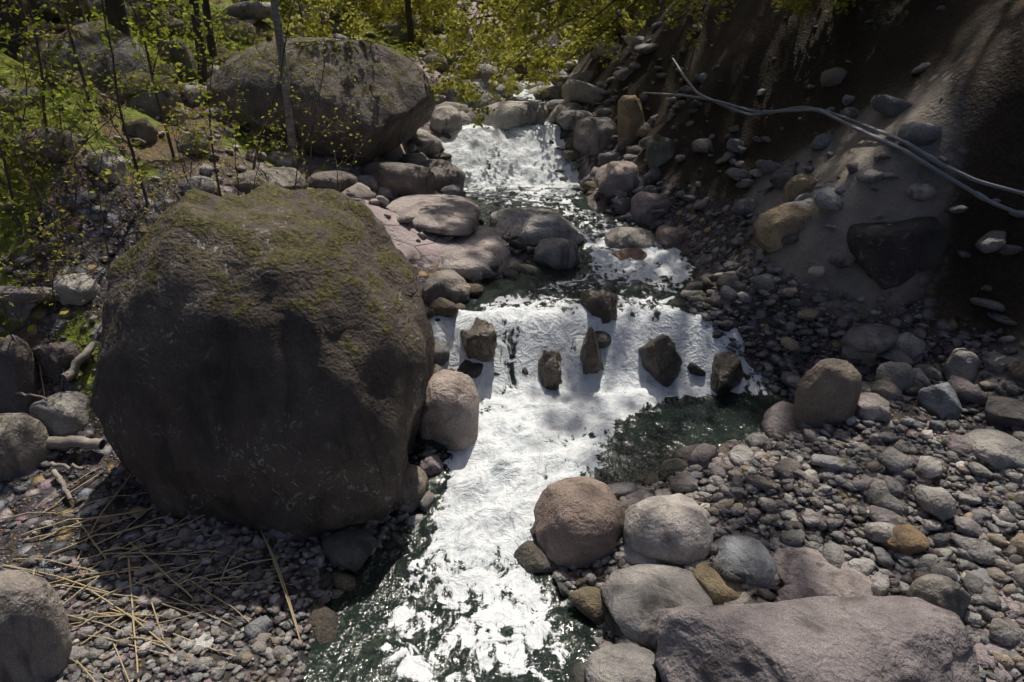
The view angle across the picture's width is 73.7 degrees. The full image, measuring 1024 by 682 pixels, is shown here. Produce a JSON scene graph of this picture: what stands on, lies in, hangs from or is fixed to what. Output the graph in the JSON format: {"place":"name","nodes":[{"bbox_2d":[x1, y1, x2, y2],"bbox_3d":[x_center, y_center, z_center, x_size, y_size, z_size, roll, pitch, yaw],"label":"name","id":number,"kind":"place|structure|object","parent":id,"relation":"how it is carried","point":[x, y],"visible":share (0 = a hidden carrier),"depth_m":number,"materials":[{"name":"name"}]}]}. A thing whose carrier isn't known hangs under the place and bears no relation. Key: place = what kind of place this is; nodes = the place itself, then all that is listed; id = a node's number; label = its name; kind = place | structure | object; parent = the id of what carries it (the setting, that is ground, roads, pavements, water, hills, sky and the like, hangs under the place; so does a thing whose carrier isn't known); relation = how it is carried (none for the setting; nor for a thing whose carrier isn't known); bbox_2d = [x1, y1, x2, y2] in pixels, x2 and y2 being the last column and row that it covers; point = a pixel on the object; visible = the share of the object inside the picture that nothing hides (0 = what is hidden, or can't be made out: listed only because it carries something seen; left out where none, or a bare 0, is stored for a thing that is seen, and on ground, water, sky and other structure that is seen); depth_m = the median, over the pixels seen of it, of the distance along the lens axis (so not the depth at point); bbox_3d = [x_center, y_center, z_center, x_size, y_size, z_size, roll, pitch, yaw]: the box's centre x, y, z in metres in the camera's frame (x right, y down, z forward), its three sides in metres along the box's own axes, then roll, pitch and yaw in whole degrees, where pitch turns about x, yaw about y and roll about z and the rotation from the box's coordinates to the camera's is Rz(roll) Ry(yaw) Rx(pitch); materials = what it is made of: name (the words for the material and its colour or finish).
{"place":"outdoors","nodes":[
{"label":"outdoors","id":0,"kind":"place"},
{"bbox_2d":[0,0,1023,681],"bbox_3d":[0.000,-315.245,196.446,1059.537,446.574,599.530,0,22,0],"label":"terrain","id":1,"kind":"structure","parent":0,"point":[972,54],"depth_m":7.66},
{"bbox_2d":[0,0,30,59],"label":"tree","id":2,"kind":"object","parent":1,"relation":"on","point":[14,24],"visible":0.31,"depth_m":9.08,"materials":[{"name":"brown plant"}]},
{"bbox_2d":[0,0,36,244],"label":"sapling","id":3,"kind":"object","parent":1,"relation":"on","point":[13,121],"visible":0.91,"depth_m":6.98,"materials":[{"name":"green plant"}]},
{"bbox_2d":[0,334,38,414],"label":"rock","id":4,"kind":"object","parent":1,"relation":"on","point":[19,370],"visible":0.72,"depth_m":6.43,"materials":[{"name":"stone"}]},
{"bbox_2d":[0,413,51,480],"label":"rock","id":5,"kind":"object","parent":1,"relation":"on","point":[24,449],"visible":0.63,"depth_m":6.14,"materials":[{"name":"stone"}]},
{"bbox_2d":[0,126,68,253],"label":"sapling","id":6,"kind":"object","parent":1,"relation":"on","point":[26,187],"visible":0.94,"depth_m":6.83,"materials":[{"name":"green plant"}]},
{"bbox_2d":[0,569,72,681],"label":"rock","id":7,"kind":"object","parent":1,"relation":"on","point":[36,643],"visible":0.94,"depth_m":4.36,"materials":[{"name":"stone"}]},
{"bbox_2d":[0,0,72,171],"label":"sapling","id":8,"kind":"object","parent":1,"relation":"on","point":[37,54],"visible":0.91,"depth_m":7.30,"materials":[{"name":"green plant"}]},
{"bbox_2d":[0,0,72,156],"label":"sapling","id":9,"kind":"object","parent":1,"relation":"on","point":[46,33],"visible":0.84,"depth_m":7.07,"materials":[{"name":"green plant"}]},
{"bbox_2d":[0,94,74,210],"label":"sapling","id":10,"kind":"object","parent":1,"relation":"on","point":[23,138],"visible":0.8,"depth_m":6.98,"materials":[{"name":"green plant"}]},
{"bbox_2d":[0,114,74,246],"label":"sapling","id":11,"kind":"object","parent":1,"relation":"on","point":[36,143],"visible":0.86,"depth_m":6.85,"materials":[{"name":"green plant"}]},
{"bbox_2d":[1,0,102,203],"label":"sapling","id":12,"kind":"object","parent":1,"relation":"on","point":[46,86],"visible":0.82,"depth_m":7.63,"materials":[{"name":"green plant"}]},
{"bbox_2d":[0,212,108,304],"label":"shrub","id":13,"kind":"object","parent":1,"relation":"on","point":[38,263],"visible":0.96,"depth_m":6.43,"materials":[{"name":"green plant"}]},
{"bbox_2d":[32,341,81,382],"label":"rock","id":14,"kind":"object","parent":1,"relation":"on","point":[56,359],"visible":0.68,"depth_m":6.63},
{"bbox_2d":[29,391,89,436],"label":"rock","id":15,"kind":"object","parent":1,"relation":"on","point":[63,413],"visible":0.6,"depth_m":6.45,"materials":[{"name":"stone"}]},
{"bbox_2d":[2,0,140,161],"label":"sapling","id":16,"kind":"object","parent":1,"relation":"on","point":[51,94],"visible":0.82,"depth_m":7.58,"materials":[{"name":"green plant"}]},
{"bbox_2d":[53,273,99,304],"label":"rock","id":17,"kind":"object","parent":1,"relation":"on","point":[79,287],"visible":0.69,"depth_m":7.02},
{"bbox_2d":[0,326,157,607],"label":"fallen leaves","id":18,"kind":"object","parent":1,"relation":"on","point":[93,511],"depth_m":5.92,"materials":[{"name":"plant"}]},
{"bbox_2d":[34,117,154,221],"bbox_3d":[-4.571,-1.809,7.681,1.139,1.382,0.753,-13,25,-28],"label":"shrub","id":19,"kind":"object","parent":1,"relation":"on","point":[52,173],"visible":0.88,"depth_m":7.44,"materials":[{"name":"green plant"}]},
{"bbox_2d":[87,150,126,183],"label":"hill rock","id":20,"kind":"object","parent":1,"relation":"on","point":[104,163],"visible":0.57,"depth_m":7.79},
{"bbox_2d":[40,59,180,262],"bbox_3d":[-4.067,-1.804,7.233,1.502,2.231,0.972,-12,25,-27],"label":"sapling","id":21,"kind":"object","parent":1,"relation":"on","point":[107,104],"visible":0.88,"depth_m":7.15,"materials":[{"name":"green plant"}]},
{"bbox_2d":[104,0,130,36],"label":"tree","id":22,"kind":"object","parent":1,"relation":"on","point":[116,12],"visible":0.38,"depth_m":10.87,"materials":[{"name":"brown plant"}]},
{"bbox_2d":[2,0,237,205],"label":"sapling","id":23,"kind":"object","parent":1,"relation":"on","point":[73,101],"visible":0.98,"depth_m":7.01,"materials":[{"name":"green plant"}]},
{"bbox_2d":[89,151,189,233],"bbox_3d":[-3.576,-1.405,6.851,0.807,1.190,2.022,-9,24,-21],"label":"shrub","id":24,"kind":"object","parent":1,"relation":"on","point":[102,174],"visible":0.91,"depth_m":6.23,"materials":[{"name":"green plant"}]},
{"bbox_2d":[122,117,158,142],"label":"hill rock","id":25,"kind":"object","parent":1,"relation":"on","point":[143,129],"visible":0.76,"depth_m":8.67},
{"bbox_2d":[90,0,202,160],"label":"sapling","id":26,"kind":"object","parent":1,"relation":"on","point":[109,25],"visible":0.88,"depth_m":8.32,"materials":[{"name":"green plant"}]},
{"bbox_2d":[0,0,295,330],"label":"groundcover","id":27,"kind":"object","parent":1,"relation":"on","point":[69,113],"visible":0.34,"depth_m":8.63,"materials":[{"name":"green plant"}]},
{"bbox_2d":[0,364,301,681],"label":"dry reeds","id":28,"kind":"object","parent":1,"relation":"on","point":[122,613],"visible":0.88,"depth_m":5.34,"materials":[{"name":"plant"}]},
{"bbox_2d":[128,44,213,181],"bbox_3d":[-3.984,-2.447,7.982,0.758,1.863,1.123,-17,28,-36],"label":"sapling","id":29,"kind":"object","parent":1,"relation":"on","point":[164,107],"visible":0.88,"depth_m":7.96,"materials":[{"name":"green plant"}]},
{"bbox_2d":[157,37,196,80],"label":"hill rock","id":30,"kind":"object","parent":1,"relation":"on","point":[174,55],"visible":0.53,"depth_m":11.77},
{"bbox_2d":[189,0,207,85],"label":"tree","id":31,"kind":"object","parent":1,"relation":"on","point":[203,73],"visible":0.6,"depth_m":11.37,"materials":[{"name":"brown plant"}]},
{"bbox_2d":[156,0,245,196],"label":"sapling","id":32,"kind":"object","parent":1,"relation":"on","point":[198,89],"visible":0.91,"depth_m":7.73,"materials":[{"name":"green plant"}]},
{"bbox_2d":[17,0,393,119],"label":"hillside rocks","id":33,"kind":"structure","parent":1,"relation":"on","point":[88,31],"depth_m":9.43,"materials":[{"name":"stone"}]},
{"bbox_2d":[183,81,243,195],"bbox_3d":[-3.337,-2.123,7.917,0.785,1.706,1.289,-8,23,-18],"label":"shrub","id":34,"kind":"object","parent":1,"relation":"on","point":[222,112],"visible":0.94,"depth_m":7.77,"materials":[{"name":"green plant"}]},
{"bbox_2d":[0,0,448,363],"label":"groundcover","id":35,"kind":"object","parent":1,"relation":"on","point":[71,229],"visible":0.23,"depth_m":11.56,"materials":[{"name":"green plant"}]},
{"bbox_2d":[67,492,433,680],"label":"stones","id":36,"kind":"object","parent":1,"relation":"on","point":[255,627],"visible":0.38,"depth_m":5.31,"materials":[{"name":"stone"}]},
{"bbox_2d":[0,0,508,334],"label":"bank rocks","id":37,"kind":"structure","parent":1,"relation":"on","point":[365,186],"depth_m":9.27,"materials":[{"name":"stone"}]},
{"bbox_2d":[90,183,434,541],"bbox_3d":[-2.196,0.463,6.633,2.930,3.938,2.783,0,22,0],"label":"boulder","id":38,"kind":"object","parent":1,"relation":"on","point":[265,358],"visible":0.84,"depth_m":5.41,"materials":[{"name":"stone"}]},
{"bbox_2d":[231,167,306,192],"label":"rock","id":39,"kind":"object","parent":1,"relation":"on","point":[283,177],"visible":0.59,"depth_m":9.07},
{"bbox_2d":[270,0,298,162],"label":"birch tree","id":40,"kind":"object","parent":1,"relation":"on","point":[289,121],"visible":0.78,"depth_m":10.46,"materials":[{"name":"grey plant"}]},
{"bbox_2d":[211,0,371,169],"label":"sapling","id":41,"kind":"object","parent":1,"relation":"on","point":[272,101],"visible":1,"depth_m":8.88,"materials":[{"name":"green plant"}]},
{"bbox_2d":[226,55,362,189],"bbox_3d":[-2.924,-2.733,8.999,1.552,1.946,1.415,8,23,20],"label":"sapling","id":42,"kind":"object","parent":1,"relation":"on","point":[276,104],"visible":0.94,"depth_m":8.89,"materials":[{"name":"green plant"}]},
{"bbox_2d":[24,443,576,681],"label":"stones","id":43,"kind":"object","parent":1,"relation":"on","point":[257,645],"visible":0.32,"depth_m":5.18,"materials":[{"name":"stone"}]},
{"bbox_2d":[254,0,355,177],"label":"sapling","id":44,"kind":"object","parent":1,"relation":"on","point":[288,76],"visible":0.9,"depth_m":10.09,"materials":[{"name":"green plant"}]},
{"bbox_2d":[205,36,434,166],"bbox_3d":[-3.302,-4.147,12.202,3.794,2.406,3.414,0,22,0],"label":"boulder","id":45,"kind":"object","parent":1,"relation":"on","point":[397,108],"visible":0.69,"depth_m":10.96,"materials":[{"name":"stone"}]},
{"bbox_2d":[249,0,390,30],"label":"tree","id":46,"kind":"object","parent":1,"relation":"on","point":[379,14],"visible":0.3,"depth_m":17.84,"materials":[{"name":"green plant"}]},
{"bbox_2d":[307,171,357,191],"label":"rock","id":47,"kind":"object","parent":1,"relation":"on","point":[325,180],"visible":0.64,"depth_m":9.51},
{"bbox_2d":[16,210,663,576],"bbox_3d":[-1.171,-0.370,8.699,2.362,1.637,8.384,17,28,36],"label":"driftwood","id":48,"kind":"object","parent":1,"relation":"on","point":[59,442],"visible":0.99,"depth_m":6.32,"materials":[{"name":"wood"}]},
{"bbox_2d":[361,161,436,198],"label":"rock","id":49,"kind":"object","parent":1,"relation":"on","point":[402,179],"visible":0.66,"depth_m":11.01,"materials":[{"name":"stone"}]},
{"bbox_2d":[394,464,427,509],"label":"rock","id":50,"kind":"object","parent":1,"relation":"on","point":[412,491],"visible":0.36,"depth_m":6.17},
{"bbox_2d":[386,194,480,235],"bbox_3d":[-1.192,-1.861,10.199,1.437,0.486,1.868,0,22,0],"label":"rock","id":51,"kind":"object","parent":1,"relation":"on","point":[444,214],"depth_m":9.76,"materials":[{"name":"stone"}]},
{"bbox_2d":[225,0,643,128],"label":"rocks","id":52,"kind":"object","parent":1,"relation":"on","point":[576,90],"visible":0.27,"depth_m":16.71,"materials":[{"name":"stone"}]},
{"bbox_2d":[418,159,465,191],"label":"rock","id":53,"kind":"object","parent":1,"relation":"on","point":[445,172],"visible":0.46,"depth_m":12.14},
{"bbox_2d":[422,269,470,303],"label":"rock","id":54,"kind":"object","parent":1,"relation":"on","point":[453,286],"visible":0.77,"depth_m":8.33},
{"bbox_2d":[430,106,462,132],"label":"fallen rock","id":55,"kind":"object","parent":1,"relation":"on","point":[446,119],"visible":0.79,"depth_m":14.16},
{"bbox_2d":[419,369,478,450],"bbox_3d":[-0.643,0.909,6.969,0.622,1.239,0.622,0,22,0],"label":"rock","id":56,"kind":"object","parent":1,"relation":"on","point":[449,417],"visible":0.66,"depth_m":6.65,"materials":[{"name":"stone"}]},
{"bbox_2d":[438,226,510,278],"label":"rock","id":57,"kind":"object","parent":1,"relation":"on","point":[479,249],"depth_m":9.23,"materials":[{"name":"stone"}]},
{"bbox_2d":[460,317,497,361],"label":"ridge rock","id":58,"kind":"object","parent":1,"relation":"on","point":[479,340],"visible":0.76,"depth_m":7.72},
{"bbox_2d":[336,0,622,88],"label":"tree","id":59,"kind":"object","parent":1,"relation":"on","point":[393,9],"visible":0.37,"depth_m":19.22,"materials":[{"name":"green plant"}]},
{"bbox_2d":[368,0,591,72],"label":"tree","id":60,"kind":"object","parent":1,"relation":"on","point":[423,17],"visible":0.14,"depth_m":22.64,"materials":[{"name":"green plant"}]},
{"bbox_2d":[271,0,703,128],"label":"tree","id":61,"kind":"object","parent":1,"relation":"on","point":[470,95],"visible":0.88,"depth_m":12.78,"materials":[{"name":"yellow plant"}]},
{"bbox_2d":[349,0,646,96],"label":"tree","id":62,"kind":"object","parent":1,"relation":"on","point":[514,31],"visible":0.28,"depth_m":17.20,"materials":[{"name":"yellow plant"}]},
{"bbox_2d":[300,131,748,681],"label":"bed stones","id":63,"kind":"object","parent":1,"relation":"on","point":[351,547],"visible":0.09,"depth_m":5.82,"materials":[{"name":"stone"}]},
{"bbox_2d":[595,161,640,196],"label":"fallen rock","id":64,"kind":"object","parent":63,"relation":"on","point":[612,177],"visible":0.68,"depth_m":11.55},
{"bbox_2d":[410,0,651,79],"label":"tree","id":65,"kind":"object","parent":1,"relation":"on","point":[419,4],"visible":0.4,"depth_m":16.76,"materials":[{"name":"green plant"}]},
{"bbox_2d":[490,207,584,244],"bbox_3d":[0.385,-1.679,10.647,1.479,0.741,1.184,0,22,0],"label":"rock slab","id":66,"kind":"object","parent":1,"relation":"on","point":[532,225],"visible":0.62,"depth_m":10.18,"materials":[{"name":"stone"}]},
{"bbox_2d":[301,79,794,681],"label":"water stream","id":67,"kind":"structure","parent":1,"relation":"on","point":[449,589],"depth_m":7.05,"materials":[{"name":"liquid"}]},
{"bbox_2d":[538,350,561,389],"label":"ridge rock","id":68,"kind":"object","parent":1,"relation":"on","point":[549,368],"visible":0.76,"depth_m":7.79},
{"bbox_2d":[534,237,579,268],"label":"rock","id":69,"kind":"object","parent":1,"relation":"on","point":[556,253],"visible":0.69,"depth_m":9.47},
{"bbox_2d":[556,110,592,131],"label":"fallen rock","id":70,"kind":"object","parent":1,"relation":"on","point":[566,120],"visible":0.66,"depth_m":14.16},
{"bbox_2d":[534,476,624,567],"bbox_3d":[0.582,1.621,5.944,0.783,0.814,0.783,0,22,0],"label":"brown rock","id":71,"kind":"object","parent":1,"relation":"on","point":[579,521],"visible":0.84,"depth_m":5.65,"materials":[{"name":"stone"}]},
{"bbox_2d":[580,327,603,374],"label":"ridge rock","id":72,"kind":"object","parent":1,"relation":"on","point":[590,357],"visible":0.73,"depth_m":7.83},
{"bbox_2d":[573,117,617,154],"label":"fallen rock","id":73,"kind":"object","parent":1,"relation":"on","point":[592,135],"visible":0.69,"depth_m":13.49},
{"bbox_2d":[580,289,617,323],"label":"ridge rock","id":74,"kind":"object","parent":1,"relation":"on","point":[601,304],"visible":0.66,"depth_m":8.14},
{"bbox_2d":[551,0,655,56],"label":"tree","id":75,"kind":"object","parent":1,"relation":"on","point":[632,9],"visible":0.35,"depth_m":16.37,"materials":[{"name":"green plant"}]},
{"bbox_2d":[584,643,659,681],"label":"rock","id":76,"kind":"object","parent":1,"relation":"on","point":[625,662],"visible":0.96,"depth_m":4.63,"materials":[{"name":"stone"}]},
{"bbox_2d":[604,226,656,248],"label":"rock","id":77,"kind":"object","parent":1,"relation":"on","point":[626,237],"visible":0.72,"depth_m":10.13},
{"bbox_2d":[617,95,644,150],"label":"cliff rock","id":78,"kind":"object","parent":1,"relation":"on","point":[630,118],"visible":0.8,"depth_m":12.72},
{"bbox_2d":[630,191,669,223],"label":"fallen rock","id":79,"kind":"object","parent":1,"relation":"on","point":[644,204],"visible":0.79,"depth_m":10.84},
{"bbox_2d":[638,334,682,386],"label":"ridge rock","id":80,"kind":"object","parent":1,"relation":"on","point":[662,361],"visible":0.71,"depth_m":7.73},
{"bbox_2d":[645,135,676,168],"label":"fallen rock","id":81,"kind":"object","parent":1,"relation":"on","point":[660,150],"visible":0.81,"depth_m":11.31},
{"bbox_2d":[482,0,855,52],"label":"tree","id":82,"kind":"object","parent":1,"relation":"on","point":[536,7],"visible":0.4,"depth_m":11.06,"materials":[{"name":"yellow plant"}]},
{"bbox_2d":[655,225,690,247],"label":"fallen rock","id":83,"kind":"object","parent":1,"relation":"on","point":[670,237],"visible":0.73,"depth_m":9.99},
{"bbox_2d":[692,562,743,604],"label":"tan rock","id":84,"kind":"object","parent":1,"relation":"on","point":[716,586],"visible":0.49,"depth_m":5.16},
{"bbox_2d":[710,352,743,393],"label":"ridge rock","id":85,"kind":"object","parent":1,"relation":"on","point":[727,374],"visible":0.85,"depth_m":7.68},
{"bbox_2d":[714,535,776,587],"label":"rock","id":86,"kind":"object","parent":1,"relation":"on","point":[749,560],"visible":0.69,"depth_m":5.27,"materials":[{"name":"stone"}]},
{"bbox_2d":[683,0,842,20],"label":"tree","id":87,"kind":"object","parent":1,"relation":"on","point":[798,5],"visible":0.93,"depth_m":9.95,"materials":[{"name":"green plant"}]},
{"bbox_2d":[753,205,812,252],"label":"rock","id":88,"kind":"object","parent":1,"relation":"on","point":[773,227],"visible":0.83,"depth_m":7.95,"materials":[{"name":"stone"}]},
{"bbox_2d":[551,253,1023,681],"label":"stones","id":89,"kind":"object","parent":1,"relation":"on","point":[1009,663],"visible":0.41,"depth_m":5.81,"materials":[{"name":"stone"}]},
{"bbox_2d":[571,22,1023,438],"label":"rocks","id":90,"kind":"object","parent":1,"relation":"on","point":[778,417],"visible":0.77,"depth_m":8.02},
{"bbox_2d":[783,174,817,202],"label":"rock","id":91,"kind":"object","parent":1,"relation":"on","point":[796,185],"visible":0.67,"depth_m":8.46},
{"bbox_2d":[614,1,1010,201],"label":"slope rocks","id":92,"kind":"structure","parent":1,"relation":"on","point":[920,68],"depth_m":8.54,"materials":[{"name":"stone"}]},
{"bbox_2d":[654,595,980,681],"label":"flat rock","id":93,"kind":"object","parent":1,"relation":"on","point":[894,638],"visible":1,"depth_m":4.29,"materials":[{"name":"stone"}]},
{"bbox_2d":[773,543,872,596],"bbox_3d":[2.402,1.834,5.287,0.734,0.290,0.660,0,22,0],"label":"pink rock","id":94,"kind":"object","parent":1,"relation":"on","point":[798,566],"visible":0.52,"depth_m":5.14,"materials":[{"name":"stone"}]},
{"bbox_2d":[793,358,861,428],"bbox_3d":[3.067,0.569,6.660,0.560,0.809,0.392,0,22,0],"label":"boulder","id":95,"kind":"object","parent":1,"relation":"on","point":[828,391],"visible":0.89,"depth_m":6.51,"materials":[{"name":"stone"}]},
{"bbox_2d":[642,58,1023,216],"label":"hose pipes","id":96,"kind":"object","parent":1,"relation":"on","point":[929,157],"visible":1,"depth_m":7.67,"materials":[{"name":"rubber"}]},
{"bbox_2d":[854,392,890,421],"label":"rock","id":97,"kind":"object","parent":1,"relation":"on","point":[875,404],"visible":0.73,"depth_m":6.53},
{"bbox_2d":[876,361,913,394],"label":"rock","id":98,"kind":"object","parent":1,"relation":"on","point":[900,375],"visible":0.75,"depth_m":6.86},
{"bbox_2d":[847,216,945,289],"bbox_3d":[4.282,-0.979,7.712,1.126,1.055,0.901,0,22,0],"label":"rock","id":99,"kind":"object","parent":1,"relation":"on","point":[896,254],"visible":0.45,"depth_m":7.30,"materials":[{"name":"stone"}]},
{"bbox_2d":[881,524,929,554],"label":"orange rock","id":100,"kind":"object","parent":1,"relation":"on","point":[907,539],"visible":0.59,"depth_m":5.26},
{"bbox_2d":[894,332,924,358],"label":"rock","id":101,"kind":"object","parent":1,"relation":"on","point":[912,345],"visible":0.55,"depth_m":7.35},
{"bbox_2d":[906,574,971,618],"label":"long rock","id":102,"kind":"object","parent":1,"relation":"on","point":[945,592],"visible":0.49,"depth_m":4.73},
{"bbox_2d":[917,382,962,419],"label":"rock","id":103,"kind":"object","parent":1,"relation":"on","point":[941,401],"visible":0.81,"depth_m":6.54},
{"bbox_2d":[943,348,979,381],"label":"rock","id":104,"kind":"object","parent":1,"relation":"on","point":[963,362],"visible":0.74,"depth_m":7.00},
{"bbox_2d":[965,429,1023,470],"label":"rock","id":105,"kind":"object","parent":1,"relation":"on","point":[998,449],"visible":0.8,"depth_m":5.83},
{"bbox_2d":[974,628,1021,670],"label":"purple rock","id":106,"kind":"object","parent":1,"relation":"on","point":[984,658],"visible":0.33,"depth_m":4.54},
{"bbox_2d":[981,352,1018,373],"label":"rock","id":107,"kind":"object","parent":1,"relation":"on","point":[996,362],"visible":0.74,"depth_m":6.98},
{"bbox_2d":[984,396,1023,429],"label":"rock","id":108,"kind":"object","parent":1,"relation":"on","point":[1005,413],"visible":0.88,"depth_m":6.29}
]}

